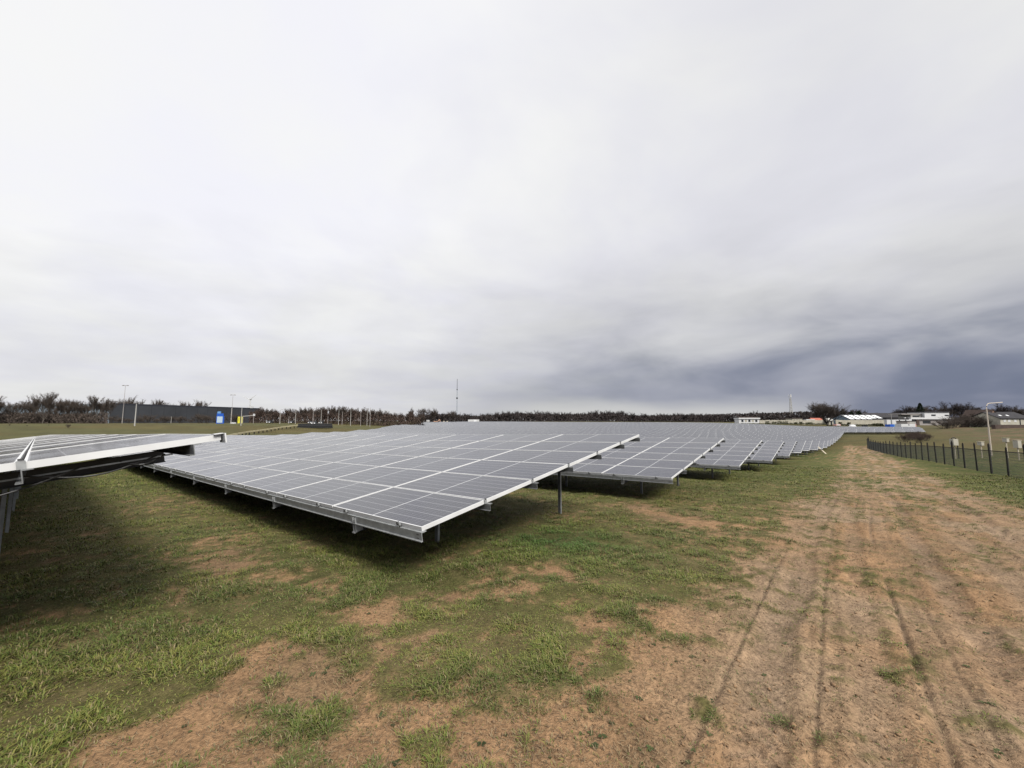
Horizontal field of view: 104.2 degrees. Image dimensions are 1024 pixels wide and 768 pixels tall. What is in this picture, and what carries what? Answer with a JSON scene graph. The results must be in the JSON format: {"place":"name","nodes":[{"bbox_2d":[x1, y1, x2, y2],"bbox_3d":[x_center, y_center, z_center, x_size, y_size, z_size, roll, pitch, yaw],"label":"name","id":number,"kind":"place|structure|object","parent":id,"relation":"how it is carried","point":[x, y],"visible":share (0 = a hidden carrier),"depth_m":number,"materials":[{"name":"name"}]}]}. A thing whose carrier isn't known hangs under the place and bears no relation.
{"place":"outdoors","nodes":[
{"label":"outdoors","id":0,"kind":"place"},
{"bbox_2d":[0,421,1023,767],"bbox_3d":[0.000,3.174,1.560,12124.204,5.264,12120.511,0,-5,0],"label":"ground","id":1,"kind":"structure","parent":0,"point":[830,455],"depth_m":3.83,"materials":[{"name":"green plant"}]},
{"bbox_2d":[0,395,6,410],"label":"bare tree","id":2,"kind":"object","parent":1,"relation":"on","point":[2,404],"visible":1,"depth_m":140.60,"materials":[{"name":"brown plant"}]},
{"bbox_2d":[0,401,29,418],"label":"bare tree","id":3,"kind":"object","parent":1,"relation":"on","point":[16,407],"visible":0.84,"depth_m":147.41,"materials":[{"name":"brown plant"}]},
{"bbox_2d":[16,400,38,413],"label":"bare tree","id":4,"kind":"object","parent":1,"relation":"on","point":[30,408],"visible":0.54,"depth_m":154.94,"materials":[{"name":"brown plant"}]},
{"bbox_2d":[22,411,46,422],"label":"scrub tree","id":5,"kind":"object","parent":1,"relation":"on","point":[32,417],"visible":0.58,"depth_m":143.26,"materials":[{"name":"brown plant"}]},
{"bbox_2d":[27,390,59,423],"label":"bare tree","id":6,"kind":"object","parent":1,"relation":"on","point":[45,401],"visible":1,"depth_m":140.10,"materials":[{"name":"brown plant"}]},
{"bbox_2d":[0,412,107,423],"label":"underwood","id":7,"kind":"object","parent":1,"relation":"on","point":[101,419],"visible":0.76,"depth_m":142.70,"materials":[{"name":"brown"}]},
{"bbox_2d":[41,398,69,415],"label":"bare tree","id":8,"kind":"object","parent":1,"relation":"on","point":[58,407],"visible":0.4,"depth_m":151.24,"materials":[{"name":"brown plant"}]},
{"bbox_2d":[53,399,80,414],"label":"bare tree","id":9,"kind":"object","parent":1,"relation":"on","point":[63,405],"visible":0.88,"depth_m":149.43,"materials":[{"name":"brown plant"}]},
{"bbox_2d":[66,400,92,414],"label":"bare tree","id":10,"kind":"object","parent":1,"relation":"on","point":[81,408],"visible":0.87,"depth_m":150.20,"materials":[{"name":"brown plant"}]},
{"bbox_2d":[85,394,113,421],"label":"bare tree","id":11,"kind":"object","parent":1,"relation":"on","point":[95,404],"visible":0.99,"depth_m":144.09,"materials":[{"name":"brown plant"}]},
{"bbox_2d":[99,399,119,416],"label":"bare tree","id":12,"kind":"object","parent":1,"relation":"on","point":[112,406],"visible":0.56,"depth_m":158.43,"materials":[{"name":"brown plant"}]},
{"bbox_2d":[0,433,226,549],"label":"solar table","id":13,"kind":"object","parent":1,"relation":"on","point":[21,459],"visible":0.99,"depth_m":3.52,"materials":[{"name":"metal"}]},
{"bbox_2d":[106,415,120,422],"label":"bush","id":14,"kind":"object","parent":1,"relation":"on","point":[111,419],"visible":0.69,"depth_m":182.43,"materials":[{"name":"brown plant"}]},
{"bbox_2d":[0,403,259,422],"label":"warehouse","id":15,"kind":"structure","parent":1,"relation":"on","point":[182,411],"depth_m":265.27,"materials":[{"name":"black metal"}]},
{"bbox_2d":[125,397,146,403],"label":"bare tree","id":16,"kind":"object","parent":1,"relation":"on","point":[132,401],"visible":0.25,"depth_m":249.60,"materials":[{"name":"brown plant"}]},
{"bbox_2d":[136,414,157,422],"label":"bush","id":17,"kind":"object","parent":1,"relation":"on","point":[146,418],"visible":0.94,"depth_m":169.99,"materials":[{"name":"brown plant"}]},
{"bbox_2d":[152,399,164,404],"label":"bare tree","id":18,"kind":"object","parent":1,"relation":"on","point":[160,401],"visible":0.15,"depth_m":275.67,"materials":[{"name":"brown plant"}]},
{"bbox_2d":[157,415,170,422],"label":"bush","id":19,"kind":"object","parent":1,"relation":"on","point":[165,419],"visible":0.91,"depth_m":184.13,"materials":[{"name":"brown plant"}]},
{"bbox_2d":[173,417,188,422],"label":"bush","id":20,"kind":"object","parent":1,"relation":"on","point":[180,419],"visible":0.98,"depth_m":165.07,"materials":[{"name":"brown plant"}]},
{"bbox_2d":[191,412,208,422],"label":"bush","id":21,"kind":"object","parent":1,"relation":"on","point":[198,417],"visible":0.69,"depth_m":180.95,"materials":[{"name":"brown plant"}]},
{"bbox_2d":[191,399,210,405],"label":"bare tree","id":22,"kind":"object","parent":1,"relation":"on","point":[201,404],"visible":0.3,"depth_m":318.98,"materials":[{"name":"brown plant"}]},
{"bbox_2d":[199,414,215,422],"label":"bush","id":23,"kind":"object","parent":1,"relation":"on","point":[205,418],"visible":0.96,"depth_m":176.57,"materials":[{"name":"brown plant"}]},
{"bbox_2d":[216,411,223,423],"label":"sign totem","id":24,"kind":"object","parent":1,"relation":"on","point":[220,418],"visible":1,"depth_m":169.11,"materials":[{"name":"blue paint"}]},
{"bbox_2d":[224,413,244,423],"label":"bush","id":25,"kind":"object","parent":1,"relation":"on","point":[235,418],"visible":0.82,"depth_m":178.00,"materials":[{"name":"brown plant"}]},
{"bbox_2d":[229,425,297,434],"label":"rail","id":26,"kind":"object","parent":1,"relation":"on","point":[254,431],"visible":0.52,"depth_m":95.75,"materials":[{"name":"metal"}]},
{"bbox_2d":[259,407,273,421],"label":"tree","id":27,"kind":"object","parent":1,"relation":"on","point":[266,411],"visible":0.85,"depth_m":231.49,"materials":[{"name":"brown plant"}]},
{"bbox_2d":[298,407,311,421],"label":"tree","id":28,"kind":"object","parent":1,"relation":"on","point":[304,410],"visible":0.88,"depth_m":233.70,"materials":[{"name":"brown plant"}]},
{"bbox_2d":[297,424,332,427],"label":"pipe stack","id":29,"kind":"object","parent":1,"relation":"on","point":[314,425],"visible":0.95,"depth_m":127.42,"materials":[{"name":"black plastic"}]},
{"bbox_2d":[248,411,420,425],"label":"brushwood","id":30,"kind":"object","parent":1,"relation":"on","point":[376,419],"visible":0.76,"depth_m":231.02,"materials":[{"name":"brown plant"}]},
{"bbox_2d":[336,405,348,422],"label":"tree","id":31,"kind":"object","parent":1,"relation":"on","point":[344,409],"visible":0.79,"depth_m":236.61,"materials":[{"name":"brown plant"}]},
{"bbox_2d":[349,407,356,423],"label":"tree","id":32,"kind":"object","parent":1,"relation":"on","point":[351,412],"visible":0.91,"depth_m":228.56,"materials":[{"name":"brown plant"}]},
{"bbox_2d":[109,434,640,542],"bbox_3d":[-23.441,5.057,27.483,64.355,1.947,6.409,-6,0,40],"label":"solar table","id":33,"kind":"object","parent":1,"relation":"on","point":[413,487],"visible":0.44,"depth_m":8.42,"materials":[{"name":"glass"}]},
{"bbox_2d":[417,408,430,421],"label":"bare tree","id":34,"kind":"object","parent":1,"relation":"on","point":[420,412],"visible":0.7,"depth_m":348.25,"materials":[{"name":"brown plant"}]},
{"bbox_2d":[429,409,437,421],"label":"bare tree","id":35,"kind":"object","parent":1,"relation":"on","point":[432,413],"visible":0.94,"depth_m":347.93,"materials":[{"name":"brown plant"}]},
{"bbox_2d":[447,411,460,420],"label":"bare tree","id":36,"kind":"object","parent":1,"relation":"on","point":[453,413],"visible":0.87,"depth_m":348.02,"materials":[{"name":"brown plant"}]},
{"bbox_2d":[226,435,724,493],"bbox_3d":[-17.990,5.957,34.005,64.355,2.058,6.409,-6,0,40],"label":"solar table","id":37,"kind":"object","parent":1,"relation":"on","point":[661,460],"visible":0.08,"depth_m":13.59,"materials":[{"name":"glass"}]},
{"bbox_2d":[14,509,1010,767],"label":"weeds","id":38,"kind":"object","parent":1,"relation":"on","point":[708,733],"visible":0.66,"depth_m":2.45,"materials":[{"name":"green plant"}]},
{"bbox_2d":[280,434,762,477],"bbox_3d":[-14.073,7.045,41.818,68.637,2.189,6.409,-6,0,40],"label":"solar table","id":39,"kind":"object","parent":1,"relation":"on","point":[731,454],"visible":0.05,"depth_m":19.69,"materials":[{"name":"glass"}]},
{"bbox_2d":[26,483,1023,767],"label":"soil clods","id":40,"kind":"object","parent":1,"relation":"on","point":[826,689],"visible":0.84,"depth_m":2.67,"materials":[{"name":"brown soil"}]},
{"bbox_2d":[298,432,784,469],"bbox_3d":[-11.762,8.172,50.999,77.201,2.335,6.409,-5,1,40],"label":"solar table","id":41,"kind":"object","parent":1,"relation":"on","point":[766,451],"visible":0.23,"depth_m":27.13,"materials":[{"name":"glass"}]},
{"bbox_2d":[329,432,797,463],"bbox_3d":[-9.504,9.285,60.221,85.765,2.357,6.409,-5,1,40],"label":"solar table","id":42,"kind":"object","parent":1,"relation":"on","point":[786,449],"visible":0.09,"depth_m":34.39,"materials":[{"name":"metal"}]},
{"bbox_2d":[349,430,805,458],"bbox_3d":[-5.673,9.693,67.982,89.922,2.719,6.310,-4,-7,40],"label":"solar table","id":43,"kind":"object","parent":1,"relation":"on","point":[798,448],"visible":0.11,"depth_m":41.81,"materials":[{"name":"glass"}]},
{"bbox_2d":[369,429,812,455],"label":"solar table","id":44,"kind":"object","parent":1,"relation":"on","point":[807,445],"visible":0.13,"depth_m":91.18,"materials":[{"name":"metal"}]},
{"bbox_2d":[378,428,819,454],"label":"solar table","id":45,"kind":"object","parent":1,"relation":"on","point":[814,445],"visible":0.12,"depth_m":100.10,"materials":[{"name":"glass"}]},
{"bbox_2d":[384,426,823,451],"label":"solar table","id":46,"kind":"object","parent":1,"relation":"on","point":[821,444],"visible":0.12,"depth_m":115.23,"materials":[{"name":"metal"}]},
{"bbox_2d":[381,425,827,447],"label":"solar table","id":47,"kind":"object","parent":1,"relation":"on","point":[825,443],"visible":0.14,"depth_m":122.78,"materials":[{"name":"glass"}]},
{"bbox_2d":[402,425,830,446],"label":"solar table","id":48,"kind":"object","parent":1,"relation":"on","point":[829,442],"visible":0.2,"depth_m":116.93,"materials":[{"name":"glass"}]},
{"bbox_2d":[414,425,833,444],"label":"solar table","id":49,"kind":"object","parent":1,"relation":"on","point":[832,439],"visible":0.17,"depth_m":103.15,"materials":[{"name":"metal"}]},
{"bbox_2d":[414,424,841,436],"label":"solar table","id":50,"kind":"object","parent":1,"relation":"on","point":[674,431],"visible":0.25,"depth_m":137.02,"materials":[{"name":"glass"}]},
{"bbox_2d":[415,424,840,437],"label":"solar table","id":51,"kind":"object","parent":1,"relation":"on","point":[654,431],"visible":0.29,"depth_m":134.21,"materials":[{"name":"glass"}]},
{"bbox_2d":[421,425,838,439],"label":"solar table","id":52,"kind":"object","parent":1,"relation":"on","point":[656,433],"visible":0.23,"depth_m":126.49,"materials":[{"name":"glass"}]},
{"bbox_2d":[421,423,842,434],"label":"solar table","id":53,"kind":"object","parent":1,"relation":"on","point":[653,429],"visible":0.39,"depth_m":151.19,"materials":[{"name":"glass"}]},
{"bbox_2d":[415,410,850,422],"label":"wood","id":54,"kind":"object","parent":1,"relation":"on","point":[605,413],"visible":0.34,"depth_m":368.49,"materials":[{"name":"brown"}]},
{"bbox_2d":[427,423,843,433],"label":"solar table","id":55,"kind":"object","parent":1,"relation":"on","point":[655,428],"visible":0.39,"depth_m":158.80,"materials":[{"name":"glass"}]},
{"bbox_2d":[437,426,835,442],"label":"solar table","id":56,"kind":"object","parent":1,"relation":"on","point":[834,441],"visible":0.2,"depth_m":108.64,"materials":[{"name":"metal"}]},
{"bbox_2d":[444,426,837,440],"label":"solar table","id":57,"kind":"object","parent":1,"relation":"on","point":[654,434],"visible":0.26,"depth_m":118.69,"materials":[{"name":"metal"}]},
{"bbox_2d":[426,422,901,433],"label":"solar table","id":58,"kind":"object","parent":1,"relation":"on","point":[686,426],"visible":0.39,"depth_m":167.95,"materials":[{"name":"glass"}]},
{"bbox_2d":[423,422,924,433],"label":"solar table","id":59,"kind":"object","parent":1,"relation":"on","point":[865,431],"visible":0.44,"depth_m":139.35,"materials":[{"name":"glass"}]},
{"bbox_2d":[505,422,849,426],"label":"solar table","id":60,"kind":"object","parent":1,"relation":"on","point":[686,423],"visible":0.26,"depth_m":189.44,"materials":[{"name":"glass"}]},
{"bbox_2d":[440,422,919,428],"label":"solar table","id":61,"kind":"object","parent":1,"relation":"on","point":[652,424],"visible":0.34,"depth_m":186.20,"materials":[{"name":"glass"}]},
{"bbox_2d":[463,422,906,427],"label":"solar table","id":62,"kind":"object","parent":1,"relation":"on","point":[699,424],"visible":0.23,"depth_m":180.82,"materials":[{"name":"glass"}]},
{"bbox_2d":[587,422,790,425],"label":"solar table","id":63,"kind":"object","parent":1,"relation":"on","point":[675,422],"visible":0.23,"depth_m":209.30,"materials":[{"name":"glass"}]},
{"bbox_2d":[734,417,759,422],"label":"mobile home","id":64,"kind":"object","parent":1,"relation":"on","point":[746,419],"visible":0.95,"depth_m":248.96,"materials":[{"name":"white paint"}]},
{"bbox_2d":[744,423,825,424],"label":"hedge","id":65,"kind":"object","parent":1,"relation":"on","point":[790,423],"visible":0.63,"depth_m":228.38,"materials":[{"name":"green plant"}]},
{"bbox_2d":[788,394,792,413],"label":"phone mast","id":66,"kind":"object","parent":1,"relation":"on","point":[790,408],"visible":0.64,"depth_m":299.89,"materials":[{"name":"grey metal"}]},
{"bbox_2d":[760,420,824,424],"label":"garden wall","id":67,"kind":"structure","parent":1,"relation":"on","point":[803,421],"depth_m":233.97,"materials":[{"name":"brown wood"}]},
{"bbox_2d":[807,401,848,425],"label":"oak tree","id":68,"kind":"object","parent":1,"relation":"on","point":[818,409],"visible":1,"depth_m":202.69,"materials":[{"name":"brown plant"}]},
{"bbox_2d":[826,424,884,425],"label":"hedge","id":69,"kind":"object","parent":1,"relation":"on","point":[856,425],"visible":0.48,"depth_m":208.25,"materials":[{"name":"green plant"}]},
{"bbox_2d":[833,415,881,423],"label":"barn","id":70,"kind":"structure","parent":1,"relation":"on","point":[857,417],"depth_m":235.71,"materials":[{"name":"white"}]},
{"bbox_2d":[835,420,883,425],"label":"garden wall","id":71,"kind":"structure","parent":1,"relation":"on","point":[861,422],"depth_m":214.06,"materials":[{"name":"brown wood"}]},
{"bbox_2d":[873,417,911,424],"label":"white house","id":72,"kind":"structure","parent":1,"relation":"on","point":[888,420],"depth_m":214.10,"materials":[{"name":"paint"}]},
{"bbox_2d":[891,405,914,412],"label":"bare tree","id":73,"kind":"object","parent":1,"relation":"on","point":[904,408],"visible":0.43,"depth_m":317.01,"materials":[{"name":"brown plant"}]},
{"bbox_2d":[895,434,914,441],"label":"thicket bush","id":74,"kind":"object","parent":1,"relation":"on","point":[904,438],"visible":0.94,"depth_m":83.19,"materials":[{"name":"brown plant"}]},
{"bbox_2d":[895,424,915,426],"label":"container","id":75,"kind":"object","parent":1,"relation":"on","point":[905,425],"visible":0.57,"depth_m":171.12,"materials":[{"name":"white metal"}]},
{"bbox_2d":[896,421,915,423],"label":"grey garage","id":76,"kind":"structure","parent":1,"relation":"on","point":[905,422],"depth_m":204.83,"materials":[{"name":"grey"}]},
{"bbox_2d":[888,411,949,424],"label":"modern villa","id":77,"kind":"object","parent":1,"relation":"on","point":[922,417],"visible":0.74,"depth_m":228.26,"materials":[{"name":"white paint"}]},
{"bbox_2d":[910,434,927,442],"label":"thicket bush","id":78,"kind":"object","parent":1,"relation":"on","point":[919,438],"visible":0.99,"depth_m":79.31,"materials":[{"name":"brown plant"}]},
{"bbox_2d":[915,403,924,411],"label":"conifer","id":79,"kind":"object","parent":1,"relation":"on","point":[920,407],"visible":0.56,"depth_m":274.17,"materials":[{"name":"green plant"}]},
{"bbox_2d":[924,407,956,414],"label":"bare tree","id":80,"kind":"object","parent":1,"relation":"on","point":[934,409],"visible":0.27,"depth_m":300.99,"materials":[{"name":"brown plant"}]},
{"bbox_2d":[929,419,957,428],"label":"shrub","id":81,"kind":"object","parent":1,"relation":"on","point":[946,424],"visible":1,"depth_m":156.72,"materials":[{"name":"brown plant"}]},
{"bbox_2d":[867,437,1023,478],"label":"wire fence","id":82,"kind":"object","parent":1,"relation":"on","point":[880,447],"visible":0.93,"depth_m":30.01,"materials":[{"name":"grey metal"}]},
{"bbox_2d":[929,401,966,416],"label":"bare tree","id":83,"kind":"object","parent":1,"relation":"on","point":[946,408],"visible":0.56,"depth_m":304.39,"materials":[{"name":"brown plant"}]},
{"bbox_2d":[936,419,963,427],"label":"shrub","id":84,"kind":"object","parent":1,"relation":"on","point":[961,422],"visible":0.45,"depth_m":158.62,"materials":[{"name":"brown plant"}]},
{"bbox_2d":[949,437,958,458],"bbox_3d":[46.388,6.816,41.749,0.739,2.470,0.400,0,-5,0],"label":"marker box","id":85,"kind":"object","parent":1,"relation":"on","point":[955,441],"visible":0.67,"depth_m":41.67,"materials":[{"name":"grey metal"}]},
{"bbox_2d":[937,413,975,426],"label":"shrub","id":86,"kind":"object","parent":1,"relation":"on","point":[972,415],"visible":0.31,"depth_m":170.99,"materials":[{"name":"brown plant"}]},
{"bbox_2d":[941,415,976,426],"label":"shrub","id":87,"kind":"object","parent":1,"relation":"on","point":[963,420],"visible":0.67,"depth_m":163.12,"materials":[{"name":"brown plant"}]},
{"bbox_2d":[948,402,981,417],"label":"bare tree","id":88,"kind":"object","parent":1,"relation":"on","point":[958,408],"visible":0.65,"depth_m":300.83,"materials":[{"name":"brown plant"}]},
{"bbox_2d":[948,415,986,426],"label":"shrub","id":89,"kind":"object","parent":1,"relation":"on","point":[974,418],"visible":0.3,"depth_m":165.10,"materials":[{"name":"brown plant"}]},
{"bbox_2d":[961,417,992,426],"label":"shrub","id":90,"kind":"object","parent":1,"relation":"on","point":[981,421],"visible":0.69,"depth_m":163.25,"materials":[{"name":"brown plant"}]},
{"bbox_2d":[961,409,996,426],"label":"brick house","id":91,"kind":"structure","parent":1,"relation":"on","point":[969,412],"depth_m":170.33,"materials":[{"name":"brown tile"}]},
{"bbox_2d":[976,441,983,457],"bbox_3d":[50.307,7.168,42.720,0.357,2.008,0.460,0,-5,0],"label":"marker box","id":92,"kind":"object","parent":1,"relation":"on","point":[980,443],"visible":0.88,"depth_m":42.68,"materials":[{"name":"grey metal"}]},
{"bbox_2d":[986,402,1002,454],"bbox_3d":[56.801,5.409,46.700,2.035,6.618,0.170,0,-5,0],"label":"street lamp","id":93,"kind":"object","parent":1,"relation":"on","point":[988,426],"visible":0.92,"depth_m":46.69,"materials":[{"name":"beige metal"}]},
{"bbox_2d":[969,412,1023,426],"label":"bungalow","id":94,"kind":"object","parent":1,"relation":"on","point":[1005,418],"visible":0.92,"depth_m":160.91,"materials":[{"name":"white"}]},
{"bbox_2d":[987,402,1010,411],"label":"bare tree","id":95,"kind":"object","parent":1,"relation":"on","point":[1002,409],"visible":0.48,"depth_m":299.52,"materials":[{"name":"brown plant"}]},
{"bbox_2d":[1002,438,1008,457],"bbox_3d":[53.045,6.966,42.739,0.330,2.344,0.460,0,-5,0],"label":"marker box","id":96,"kind":"object","parent":1,"relation":"on","point":[1005,440],"visible":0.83,"depth_m":42.73,"materials":[{"name":"grey metal"}]},
{"bbox_2d":[991,425,1023,428],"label":"hedge bank","id":97,"kind":"structure","parent":1,"relation":"on","point":[1004,426],"depth_m":139.22,"materials":[{"name":"brown plant"}]},
{"bbox_2d":[1009,406,1023,414],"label":"bare tree","id":98,"kind":"object","parent":1,"relation":"on","point":[1018,411],"visible":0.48,"depth_m":308.16,"materials":[{"name":"brown plant"}]},
{"bbox_2d":[1012,440,1021,459],"bbox_3d":[49.206,6.532,38.762,0.402,2.176,0.460,0,-5,0],"label":"marker box","id":99,"kind":"object","parent":1,"relation":"on","point":[1017,444],"visible":0.88,"depth_m":38.70,"materials":[{"name":"grey metal"}]},
{"bbox_2d":[0,0,1023,420],"label":"sky","id":100,"kind":"structure","parent":0,"point":[648,207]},
{"bbox_2d":[624,445,1023,767],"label":"dirt track","id":101,"kind":"structure","parent":0,"point":[857,458],"depth_m":3.45,"materials":[{"name":"soil"}]},
{"bbox_2d":[846,413,905,417],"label":"long dark roof","id":102,"kind":"structure","parent":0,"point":[884,415],"depth_m":293.61,"materials":[{"name":"grey metal"}]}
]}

